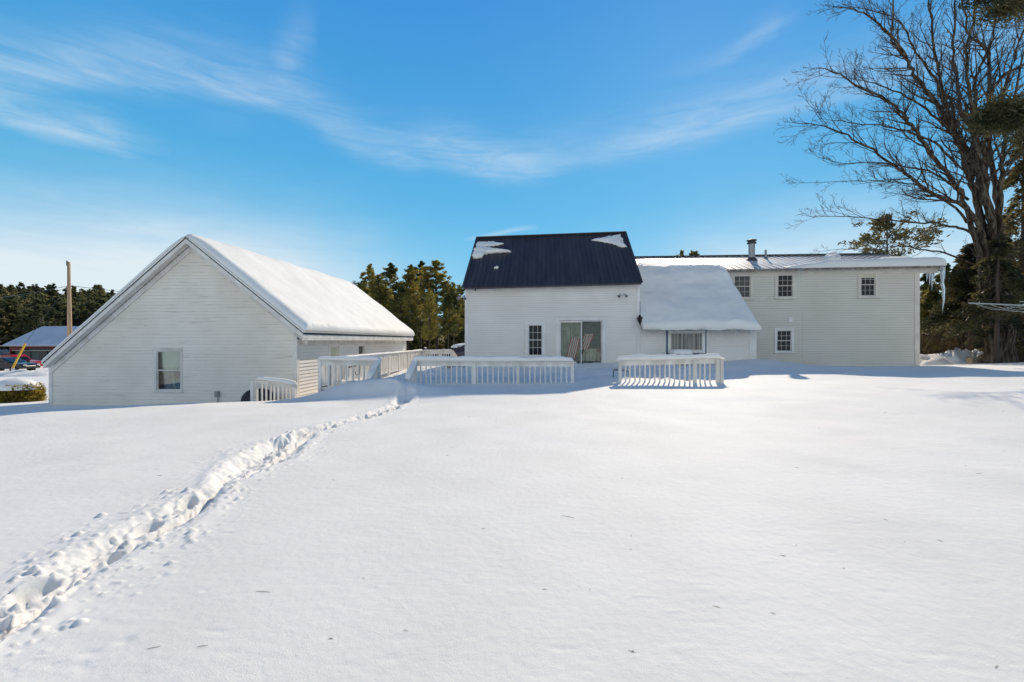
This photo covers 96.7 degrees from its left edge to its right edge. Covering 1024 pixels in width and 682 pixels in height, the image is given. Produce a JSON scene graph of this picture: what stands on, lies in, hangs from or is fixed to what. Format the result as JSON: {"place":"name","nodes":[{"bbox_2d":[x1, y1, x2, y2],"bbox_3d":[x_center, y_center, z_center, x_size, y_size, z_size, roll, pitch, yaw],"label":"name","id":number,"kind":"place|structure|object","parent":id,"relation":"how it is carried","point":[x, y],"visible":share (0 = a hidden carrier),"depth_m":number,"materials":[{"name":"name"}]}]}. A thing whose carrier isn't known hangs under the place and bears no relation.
{"place":"outdoors","nodes":[
{"label":"outdoors","id":0,"kind":"place"},
{"bbox_2d":[0,342,1023,681],"bbox_3d":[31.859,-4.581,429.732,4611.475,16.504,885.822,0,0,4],"label":"ground","id":1,"kind":"structure","parent":0,"point":[838,522],"depth_m":3.83,"materials":[{"name":"white snow"}]},
{"bbox_2d":[0,357,39,370],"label":"car","id":2,"kind":"object","parent":1,"relation":"on","point":[6,362],"visible":0.77,"depth_m":43.22,"materials":[{"name":"black paint"}]},
{"bbox_2d":[0,354,42,365],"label":"pickup truck","id":3,"kind":"object","parent":1,"relation":"on","point":[24,357],"visible":0.3,"depth_m":49.84,"materials":[{"name":"red paint"}]},
{"bbox_2d":[0,382,48,402],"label":"shrub","id":4,"kind":"object","parent":1,"relation":"on","point":[29,395],"visible":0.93,"depth_m":17.97,"materials":[{"name":"green plant"}]},
{"bbox_2d":[0,378,39,390],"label":"snow","id":5,"kind":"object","parent":4,"relation":"on","point":[11,382],"visible":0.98,"depth_m":17.98,"materials":[{"name":"white snow"}]},
{"bbox_2d":[0,369,48,376],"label":"snow bank","id":6,"kind":"structure","parent":1,"relation":"on","point":[21,373],"depth_m":37.43,"materials":[{"name":"white snow"}]},
{"bbox_2d":[0,326,78,360],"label":"red barn","id":7,"kind":"structure","parent":1,"relation":"on","point":[42,342],"depth_m":63.53,"materials":[{"name":"grey plastic"}]},
{"bbox_2d":[13,351,30,358],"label":"doorway","id":8,"kind":"structure","parent":7,"relation":"in","point":[28,353],"depth_m":63.49,"materials":[{"name":"black paint"}]},
{"bbox_2d":[29,349,51,360],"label":"barn door","id":9,"kind":"structure","parent":7,"relation":"in","point":[35,355],"depth_m":63.43,"materials":[{"name":"grey"}]},
{"bbox_2d":[0,282,115,349],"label":"hill woods","id":10,"kind":"object","parent":1,"relation":"on","point":[23,314],"visible":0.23,"depth_m":107.29,"materials":[{"name":"green plant"}]},
{"bbox_2d":[66,260,71,336],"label":"utility pole","id":11,"kind":"object","parent":1,"relation":"on","point":[69,315],"visible":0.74,"depth_m":40.97,"materials":[{"name":"brown wood"}]},
{"bbox_2d":[0,286,65,297],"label":"power line","id":12,"kind":"object","parent":11,"relation":"attached to","point":[34,292],"visible":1,"depth_m":44.52,"materials":[{"name":"grey"}]},
{"bbox_2d":[75,286,463,319],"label":"power line","id":13,"kind":"object","parent":11,"relation":"attached to","point":[112,290],"visible":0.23,"depth_m":42.83,"materials":[{"name":"grey"}]},
{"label":"guy wire","id":14,"kind":"object","parent":11,"relation":"attached to","visible":0},
{"bbox_2d":[11,343,25,367],"bbox_3d":[-41.494,1.231,38.303,0.144,2.071,1.075,0,0,3],"label":"guy guard","id":15,"kind":"object","parent":14,"relation":"attached to","point":[19,354],"visible":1,"depth_m":38.28,"materials":[{"name":"yellow plastic"}]},
{"bbox_2d":[43,238,412,405],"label":"garage","id":16,"kind":"structure","parent":1,"relation":"on","point":[185,320],"depth_m":16.43,"materials":[{"name":"white"}]},
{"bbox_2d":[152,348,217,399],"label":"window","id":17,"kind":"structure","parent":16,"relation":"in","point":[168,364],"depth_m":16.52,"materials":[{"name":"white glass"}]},
{"bbox_2d":[41,234,414,362],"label":"roof snow","id":18,"kind":"structure","parent":16,"relation":"on","point":[304,300],"depth_m":18.52,"materials":[{"name":"white snow"}]},
{"bbox_2d":[328,344,339,355],"bbox_3d":[-7.401,0.605,18.939,0.065,0.990,1.000,0,0,4],"label":"window","id":19,"kind":"structure","parent":16,"relation":"in","point":[334,349],"depth_m":18.95,"materials":[{"name":"white glass"}]},
{"bbox_2d":[357,343,364,353],"bbox_3d":[-7.197,0.605,21.691,0.065,0.990,0.880,0,0,4],"label":"window","id":20,"kind":"structure","parent":16,"relation":"in","point":[360,346],"depth_m":21.67,"materials":[{"name":"grey"}]},
{"bbox_2d":[240,388,275,401],"bbox_3d":[-8.741,1.950,15.689,1.120,0.630,0.680,0,0,4],"label":"grill cover","id":21,"kind":"object","parent":1,"relation":"on","point":[245,397],"visible":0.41,"depth_m":15.44,"materials":[{"name":"black fabric"}]},
{"bbox_2d":[250,379,297,400],"bbox_3d":[-7.731,1.788,14.801,1.398,1.124,0.164,0,0,-24],"label":"railing","id":22,"kind":"object","parent":1,"relation":"on","point":[253,390],"visible":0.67,"depth_m":14.74,"materials":[{"name":"white wood"}]},
{"bbox_2d":[256,376,297,384],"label":"rail snow","id":23,"kind":"structure","parent":22,"relation":"on","point":[286,381],"depth_m":14.74,"materials":[{"name":"white snow"}]},
{"bbox_2d":[333,380,355,386],"bbox_3d":[-5.968,1.579,16.373,1.529,0.406,1.080,0,0,4],"label":"snow heap","id":24,"kind":"object","parent":1,"relation":"on","point":[343,382],"visible":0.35,"depth_m":16.09,"materials":[{"name":"white snow"}]},
{"bbox_2d":[317,360,381,391],"bbox_3d":[-5.293,1.332,14.823,2.001,1.436,0.159,0,0,-8],"label":"railing","id":25,"kind":"object","parent":1,"relation":"on","point":[343,362],"visible":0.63,"depth_m":14.77,"materials":[{"name":"white wood"}]},
{"bbox_2d":[318,356,378,360],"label":"rail snow","id":26,"kind":"structure","parent":25,"relation":"on","point":[364,358],"depth_m":14.74,"materials":[{"name":"white snow"}]},
{"bbox_2d":[352,263,379,296],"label":"pine tree","id":27,"kind":"object","parent":1,"relation":"on","point":[370,273],"visible":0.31,"depth_m":71.61,"materials":[{"name":"green plant"}]},
{"bbox_2d":[322,351,421,386],"bbox_3d":[-5.777,1.307,20.734,0.140,1.486,12.020,0,0,4],"label":"railing","id":28,"kind":"object","parent":1,"relation":"on","point":[393,362],"visible":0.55,"depth_m":20.20,"materials":[{"name":"white wood"}]},
{"bbox_2d":[347,349,421,356],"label":"rail snow","id":29,"kind":"structure","parent":28,"relation":"on","point":[384,353],"depth_m":20.37,"materials":[{"name":"white snow"}]},
{"bbox_2d":[366,363,380,379],"bbox_3d":[-4.416,1.215,14.550,0.150,1.170,0.932,0,0,4],"label":"stair railing","id":30,"kind":"object","parent":1,"relation":"on","point":[375,375],"visible":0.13,"depth_m":14.80,"materials":[{"name":"white wood"}]},
{"bbox_2d":[366,358,380,378],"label":"rail snow","id":31,"kind":"structure","parent":30,"relation":"on","point":[373,368],"depth_m":14.42,"materials":[{"name":"white snow"}]},
{"bbox_2d":[365,274,393,313],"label":"pine tree","id":32,"kind":"object","parent":1,"relation":"on","point":[384,302],"visible":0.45,"depth_m":67.34,"materials":[{"name":"green plant"}]},
{"bbox_2d":[380,262,401,313],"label":"pine tree","id":33,"kind":"object","parent":1,"relation":"on","point":[390,274],"visible":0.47,"depth_m":78.97,"materials":[{"name":"green plant"}]},
{"bbox_2d":[387,282,414,326],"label":"pine tree","id":34,"kind":"object","parent":1,"relation":"on","point":[401,295],"visible":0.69,"depth_m":65.26,"materials":[{"name":"green plant"}]},
{"bbox_2d":[389,264,423,350],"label":"pine tree","id":35,"kind":"object","parent":1,"relation":"on","point":[409,277],"visible":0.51,"depth_m":74.80,"materials":[{"name":"green plant"}]},
{"bbox_2d":[405,365,416,382],"bbox_3d":[-3.234,1.223,14.663,0.150,1.154,0.932,0,0,4],"label":"stair railing","id":36,"kind":"object","parent":1,"relation":"on","point":[412,379],"visible":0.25,"depth_m":14.90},
{"bbox_2d":[405,360,417,378],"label":"rail snow","id":37,"kind":"structure","parent":36,"relation":"on","point":[410,369],"depth_m":14.49,"materials":[{"name":"white snow"}]},
{"bbox_2d":[403,260,439,348],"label":"pine tree","id":38,"kind":"object","parent":1,"relation":"on","point":[422,263],"visible":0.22,"depth_m":81.26,"materials":[{"name":"green plant"}]},
{"bbox_2d":[417,288,442,349],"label":"pine tree","id":39,"kind":"object","parent":1,"relation":"on","point":[431,305],"visible":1,"depth_m":60.81,"materials":[{"name":"green plant"}]},
{"bbox_2d":[407,260,464,355],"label":"pine tree","id":40,"kind":"object","parent":1,"relation":"on","point":[427,280],"visible":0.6,"depth_m":72.46,"materials":[{"name":"green plant"}]},
{"bbox_2d":[422,351,451,356],"bbox_3d":[-4.394,1.302,26.593,1.914,1.496,0.150,0,0,4],"label":"railing","id":41,"kind":"object","parent":1,"relation":"on","point":[424,353],"visible":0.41,"depth_m":26.57,"materials":[{"name":"white wood"}]},
{"bbox_2d":[422,349,451,350],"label":"rail snow","id":42,"kind":"structure","parent":41,"relation":"on","point":[439,350],"depth_m":26.48,"materials":[{"name":"white snow"}]},
{"bbox_2d":[438,292,460,348],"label":"pine tree","id":43,"kind":"object","parent":1,"relation":"on","point":[447,315],"visible":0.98,"depth_m":62.63,"materials":[{"name":"green plant"}]},
{"bbox_2d":[439,282,464,348],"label":"pine tree","id":44,"kind":"object","parent":1,"relation":"on","point":[452,290],"visible":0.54,"depth_m":68.51,"materials":[{"name":"green plant"}]},
{"bbox_2d":[442,344,464,356],"bbox_3d":[-2.499,0.742,31.771,4.474,1.500,2.176,0,0,10],"label":"car","id":45,"kind":"object","parent":1,"relation":"on","point":[459,351],"visible":0.15,"depth_m":31.06,"materials":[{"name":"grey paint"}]},
{"bbox_2d":[451,343,464,347],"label":"car snow","id":46,"kind":"object","parent":45,"relation":"on","point":[456,345],"visible":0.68,"depth_m":31.33,"materials":[{"name":"white snow"}]},
{"bbox_2d":[449,288,464,342],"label":"pine tree","id":47,"kind":"object","parent":1,"relation":"on","point":[462,332],"visible":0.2,"depth_m":76.00,"materials":[{"name":"green plant"}]},
{"bbox_2d":[411,361,576,383],"bbox_3d":[-0.624,1.206,14.882,5.429,1.087,0.150,0,0,4],"label":"railing","id":48,"kind":"object","parent":1,"relation":"on","point":[516,364],"visible":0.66,"depth_m":14.85,"materials":[{"name":"white wood"}]},
{"bbox_2d":[412,355,573,360],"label":"rail snow","id":49,"kind":"structure","parent":48,"relation":"on","point":[485,358],"depth_m":14.78,"materials":[{"name":"white snow"}]},
{"bbox_2d":[404,296,921,350],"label":"woods","id":50,"kind":"object","parent":1,"relation":"on","point":[414,344],"visible":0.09,"depth_m":84.92,"materials":[{"name":"green plant"}]},
{"bbox_2d":[615,358,724,382],"bbox_3d":[5.015,1.168,14.464,3.385,1.264,0.150,0,0,4],"label":"railing","id":51,"kind":"object","parent":1,"relation":"on","point":[719,369],"visible":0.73,"depth_m":14.43,"materials":[{"name":"white wood"}]},
{"bbox_2d":[616,353,721,359],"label":"rail snow","id":52,"kind":"structure","parent":51,"relation":"on","point":[659,357],"depth_m":14.37,"materials":[{"name":"white snow"}]},
{"bbox_2d":[689,250,699,254],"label":"pine tree","id":53,"kind":"object","parent":1,"relation":"on","point":[694,252],"visible":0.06,"depth_m":67.62,"materials":[{"name":"green plant"}]},
{"bbox_2d":[457,231,939,366],"bbox_3d":[9.896,-2.066,26.231,24.222,7.732,12.218,0,0,4],"label":"farmhouse","id":54,"kind":"object","parent":1,"relation":"on","point":[535,295],"visible":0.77,"depth_m":23.30,"materials":[{"name":"white wood"}]},
{"bbox_2d":[476,241,503,246],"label":"roof snow","id":55,"kind":"structure","parent":54,"relation":"on","point":[488,243],"depth_m":24.42,"materials":[{"name":"white snow"}]},
{"bbox_2d":[472,246,510,258],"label":"roof snow","id":56,"kind":"structure","parent":54,"relation":"on","point":[480,252],"depth_m":23.61,"materials":[{"name":"white snow"}]},
{"bbox_2d":[525,321,545,356],"bbox_3d":[1.085,-0.069,21.163,1.023,1.752,0.150,0,0,4],"label":"window","id":57,"kind":"structure","parent":54,"relation":"in","point":[533,329],"depth_m":21.18,"materials":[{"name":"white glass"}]},
{"bbox_2d":[533,317,605,363],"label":"sliding door","id":58,"kind":"structure","parent":54,"relation":"in","point":[566,327],"depth_m":21.49,"materials":[{"name":"white glass"}]},
{"bbox_2d":[566,336,583,357],"bbox_3d":[3.013,0.278,21.195,1.003,1.071,0.100,0,0,4],"label":"deck chair","id":59,"kind":"object","parent":54,"relation":"attached to","point":[573,347],"visible":0.97,"depth_m":21.22,"materials":[{"name":"multicoloured fabric"}]},
{"bbox_2d":[578,333,598,349],"bbox_3d":[3.597,0.000,21.092,1.041,0.791,0.100,0,0,4],"label":"flag","id":60,"kind":"object","parent":54,"relation":"attached to","point":[587,339],"visible":1,"depth_m":21.10,"materials":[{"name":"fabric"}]},
{"bbox_2d":[591,234,626,246],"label":"roof snow","id":61,"kind":"structure","parent":54,"relation":"on","point":[617,240],"depth_m":23.90,"materials":[{"name":"white snow"}]},
{"bbox_2d":[637,315,642,323],"bbox_3d":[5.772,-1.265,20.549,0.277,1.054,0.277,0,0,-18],"label":"lantern","id":62,"kind":"object","parent":54,"relation":"hanging from","point":[640,318],"visible":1,"depth_m":20.49,"materials":[{"name":"black paint"}]},
{"bbox_2d":[637,262,725,268],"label":"roof snow","id":63,"kind":"structure","parent":54,"relation":"on","point":[655,264],"depth_m":25.04,"materials":[{"name":"white snow"}]},
{"bbox_2d":[668,330,704,352],"bbox_3d":[7.915,0.024,20.646,1.634,1.034,0.050,0,0,4],"label":"window","id":64,"kind":"structure","parent":54,"relation":"in","point":[696,343],"depth_m":20.64,"materials":[{"name":"white glass"}]},
{"bbox_2d":[638,264,761,329],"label":"roof snow","id":65,"kind":"structure","parent":54,"relation":"on","point":[695,297],"depth_m":21.35,"materials":[{"name":"white snow"}]},
{"bbox_2d":[731,272,754,299],"bbox_3d":[12.123,-2.898,23.951,1.184,1.466,0.156,0,0,4],"label":"window","id":66,"kind":"structure","parent":54,"relation":"in","point":[744,284],"depth_m":23.96,"materials":[{"name":"grey"}]},
{"bbox_2d":[774,327,794,352],"bbox_3d":[14.234,-0.030,23.795,1.029,1.348,0.156,0,0,4],"label":"window","id":67,"kind":"structure","parent":54,"relation":"in","point":[784,337],"depth_m":23.81,"materials":[{"name":"white glass"}]},
{"bbox_2d":[775,271,796,298],"bbox_3d":[14.292,-2.913,23.790,1.106,1.459,0.156,0,0,4],"label":"window","id":68,"kind":"structure","parent":54,"relation":"in","point":[785,286],"depth_m":23.80,"materials":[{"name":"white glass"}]},
{"bbox_2d":[823,252,840,259],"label":"roof snow","id":69,"kind":"structure","parent":54,"relation":"on","point":[832,255],"depth_m":25.15,"materials":[{"name":"white snow"}]},
{"bbox_2d":[784,257,946,267],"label":"roof snow","id":70,"kind":"structure","parent":54,"relation":"on","point":[890,262],"depth_m":23.13,"materials":[{"name":"white snow"}]},
{"bbox_2d":[858,270,879,297],"bbox_3d":[18.381,-2.928,23.487,1.054,1.444,0.156,0,0,4],"label":"window","id":71,"kind":"structure","parent":54,"relation":"in","point":[868,280],"depth_m":23.49,"materials":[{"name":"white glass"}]},
{"bbox_2d":[881,256,910,257],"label":"roof snow","id":72,"kind":"structure","parent":54,"relation":"on","point":[897,257],"depth_m":24.79,"materials":[{"name":"white snow"}]},
{"bbox_2d":[939,266,945,310],"bbox_3d":[21.691,-2.590,22.929,0.249,2.365,0.242,0,0,4],"label":"icicle","id":73,"kind":"object","parent":54,"relation":"hanging from","point":[942,272],"visible":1,"depth_m":22.87,"materials":[{"name":"white"}]},
{"bbox_2d":[838,210,954,255],"bbox_3d":[30.875,-4.470,37.340,8.094,12.150,7.292,0,0,4],"label":"pine tree","id":74,"kind":"object","parent":1,"relation":"on","point":[904,235],"visible":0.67,"depth_m":37.03,"materials":[{"name":"green plant"}]},
{"bbox_2d":[777,0,1023,363],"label":"bare tree","id":75,"kind":"object","parent":1,"relation":"on","point":[989,224],"visible":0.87,"depth_m":24.73,"materials":[{"name":"brown plant"}]},
{"bbox_2d":[920,273,936,317],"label":"hemlock tree","id":76,"kind":"object","parent":1,"relation":"on","point":[924,286],"visible":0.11,"depth_m":42.89,"materials":[{"name":"green plant"}]},
{"bbox_2d":[920,285,955,337],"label":"hemlock tree","id":77,"kind":"object","parent":1,"relation":"on","point":[927,303],"visible":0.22,"depth_m":41.15,"materials":[{"name":"green plant"}]},
{"bbox_2d":[920,354,956,365],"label":"snow bank","id":78,"kind":"structure","parent":1,"relation":"on","point":[931,359],"depth_m":26.89,"materials":[{"name":"white snow"}]},
{"bbox_2d":[934,263,950,284],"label":"hemlock tree","id":79,"kind":"object","parent":1,"relation":"on","point":[937,278],"visible":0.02,"depth_m":48.76,"materials":[{"name":"green plant"}]},
{"bbox_2d":[920,323,982,354],"bbox_3d":[35.943,-0.235,35.692,19.874,3.419,10.277,0,0,-39],"label":"brush","id":80,"kind":"object","parent":1,"relation":"on","point":[936,345],"visible":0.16,"depth_m":31.46,"materials":[{"name":"brown plant"}]},
{"bbox_2d":[937,347,983,363],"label":"snow bank","id":81,"kind":"structure","parent":1,"relation":"on","point":[956,355],"depth_m":28.56,"materials":[{"name":"white snow"}]},
{"bbox_2d":[920,243,1016,350],"bbox_3d":[29.946,-2.378,29.734,6.398,8.108,6.143,0,0,4],"label":"hemlock tree","id":82,"kind":"object","parent":1,"relation":"on","point":[959,288],"visible":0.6,"depth_m":29.77,"materials":[{"name":"green plant"}]},
{"bbox_2d":[966,358,981,363],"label":"timber block","id":83,"kind":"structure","parent":1,"relation":"on","point":[973,361],"depth_m":25.45,"materials":[{"name":"brown wood"}]},
{"bbox_2d":[930,214,1020,346],"bbox_3d":[33.946,-3.243,31.741,6.469,11.297,7.184,0,0,4],"label":"hemlock tree","id":84,"kind":"object","parent":1,"relation":"on","point":[1009,239],"visible":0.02,"depth_m":31.48,"materials":[{"name":"green plant"}]},
{"bbox_2d":[940,232,1023,362],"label":"hemlock tree","id":85,"kind":"object","parent":1,"relation":"on","point":[1015,277],"visible":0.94,"depth_m":23.76,"materials":[{"name":"green plant"}]},
{"bbox_2d":[942,0,1023,169],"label":"pine tree","id":86,"kind":"object","parent":1,"relation":"on","point":[1000,116],"visible":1,"depth_m":16.45,"materials":[{"name":"green plant"}]},
{"bbox_2d":[965,132,1023,361],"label":"hemlock tree","id":87,"kind":"object","parent":1,"relation":"on","point":[1015,173],"visible":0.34,"depth_m":26.74,"materials":[{"name":"green plant"}]},
{"bbox_2d":[968,301,1023,311],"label":"clothes dryer","id":88,"kind":"object","parent":1,"relation":"on","point":[993,304],"visible":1,"depth_m":7.62,"materials":[{"name":"silver metal"}]},
{"bbox_2d":[0,0,1023,320],"label":"sky","id":89,"kind":"structure","parent":0,"point":[335,138],"materials":[{"name":"blue"}]},
{"bbox_3d":[7.416,0.942,20.006,0.743,0.716,0.660,0,0,4],"label":"storage box","id":90,"kind":"object","parent":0,"visible":0},
{"bbox_2d":[670,349,692,354],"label":"snow","id":91,"kind":"structure","parent":90,"relation":"on","point":[681,351],"depth_m":19.68,"materials":[{"name":"white snow"}]}
]}

